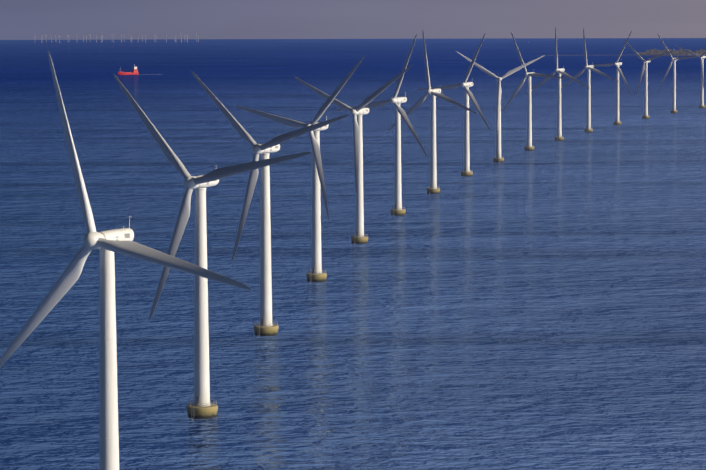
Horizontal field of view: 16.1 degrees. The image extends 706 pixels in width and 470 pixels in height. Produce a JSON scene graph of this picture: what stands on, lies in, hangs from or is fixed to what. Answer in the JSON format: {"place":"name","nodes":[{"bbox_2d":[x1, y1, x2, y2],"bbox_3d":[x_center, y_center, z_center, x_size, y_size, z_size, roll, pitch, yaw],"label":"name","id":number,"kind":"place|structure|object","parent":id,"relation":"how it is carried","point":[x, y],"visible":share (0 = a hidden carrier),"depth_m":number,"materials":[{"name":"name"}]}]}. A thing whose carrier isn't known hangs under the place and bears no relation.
{"place":"outdoors","nodes":[
{"label":"outdoors","id":0,"kind":"place"},
{"bbox_2d":[0,38,705,469],"bbox_3d":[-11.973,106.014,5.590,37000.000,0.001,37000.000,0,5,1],"label":"sea","id":1,"kind":"structure","parent":0,"point":[540,308],"depth_m":1117.02,"materials":[{"name":"liquid"}]},
{"bbox_2d":[0,50,250,469],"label":"wind turbine","id":2,"kind":"object","parent":1,"relation":"in","point":[107,243],"visible":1,"depth_m":493.34,"materials":[{"name":"white metal"}]},
{"bbox_2d":[118,64,138,74],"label":"ship","id":3,"kind":"object","parent":1,"relation":"on","point":[134,71],"visible":0.83,"depth_m":5346.59,"materials":[{"name":"paint"}]},
{"bbox_2d":[113,74,311,418],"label":"wind turbine","id":4,"kind":"object","parent":1,"relation":"in","point":[202,406],"visible":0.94,"depth_m":673.20,"materials":[{"name":"white metal"}]},
{"bbox_2d":[191,71,348,335],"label":"wind turbine","id":5,"kind":"object","parent":1,"relation":"in","point":[266,326],"visible":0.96,"depth_m":852.19,"materials":[{"name":"white metal"}]},
{"bbox_2d":[235,56,364,281],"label":"wind turbine","id":6,"kind":"object","parent":1,"relation":"in","point":[315,274],"visible":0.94,"depth_m":1031.33,"materials":[{"name":"white metal"}]},
{"bbox_2d":[295,65,412,243],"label":"wind turbine","id":7,"kind":"object","parent":1,"relation":"in","point":[358,113],"visible":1,"depth_m":1209.40,"materials":[{"name":"white metal"}]},
{"bbox_2d":[335,34,426,215],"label":"wind turbine","id":8,"kind":"object","parent":1,"relation":"in","point":[396,101],"visible":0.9,"depth_m":1387.42,"materials":[{"name":"white metal"}]},
{"bbox_2d":[388,31,476,193],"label":"wind turbine","id":9,"kind":"object","parent":1,"relation":"in","point":[433,188],"visible":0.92,"depth_m":1564.83,"materials":[{"name":"white metal"}]},
{"bbox_2d":[416,34,489,176],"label":"wind turbine","id":10,"kind":"object","parent":1,"relation":"in","point":[466,85],"visible":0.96,"depth_m":1742.06,"materials":[{"name":"white metal"}]},
{"bbox_2d":[457,52,544,162],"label":"wind turbine","id":11,"kind":"object","parent":1,"relation":"in","point":[498,158],"visible":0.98,"depth_m":1914.87,"materials":[{"name":"white metal"}]},
{"bbox_2d":[502,32,567,150],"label":"wind turbine","id":12,"kind":"object","parent":1,"relation":"in","point":[529,147],"visible":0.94,"depth_m":2094.40,"materials":[{"name":"white metal"}]},
{"bbox_2d":[525,27,589,140],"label":"wind turbine","id":13,"kind":"object","parent":1,"relation":"in","point":[559,136],"visible":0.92,"depth_m":2269.09,"materials":[{"name":"white metal"}]},
{"bbox_2d":[561,27,617,132],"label":"wind turbine","id":14,"kind":"object","parent":1,"relation":"in","point":[588,129],"visible":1,"depth_m":2443.16,"materials":[{"name":"white metal"}]},
{"bbox_2d":[583,31,631,124],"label":"wind turbine","id":15,"kind":"object","parent":1,"relation":"in","point":[617,64],"visible":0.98,"depth_m":2616.07,"materials":[{"name":"white metal"}]},
{"bbox_2d":[623,39,672,118],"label":"wind turbine","id":16,"kind":"object","parent":1,"relation":"in","point":[646,115],"visible":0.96,"depth_m":2788.65,"materials":[{"name":"white metal"}]},
{"bbox_2d":[637,48,705,55],"bbox_3d":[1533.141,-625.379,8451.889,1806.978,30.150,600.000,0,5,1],"label":"island","id":17,"kind":"structure","parent":1,"relation":"in","point":[681,52],"depth_m":8351.01,"materials":[{"name":"grey"}]},
{"bbox_2d":[657,33,702,112],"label":"wind turbine","id":18,"kind":"object","parent":1,"relation":"in","point":[674,109],"visible":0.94,"depth_m":2960.05,"materials":[{"name":"white metal"}]},
{"bbox_2d":[675,45,705,107],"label":"wind turbine","id":19,"kind":"object","parent":1,"relation":"in","point":[702,84],"visible":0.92,"depth_m":3130.73,"materials":[{"name":"white metal"}]},
{"bbox_2d":[0,0,705,39],"label":"sky","id":20,"kind":"structure","parent":0,"point":[19,19],"materials":[{"name":"grey"}]}
]}

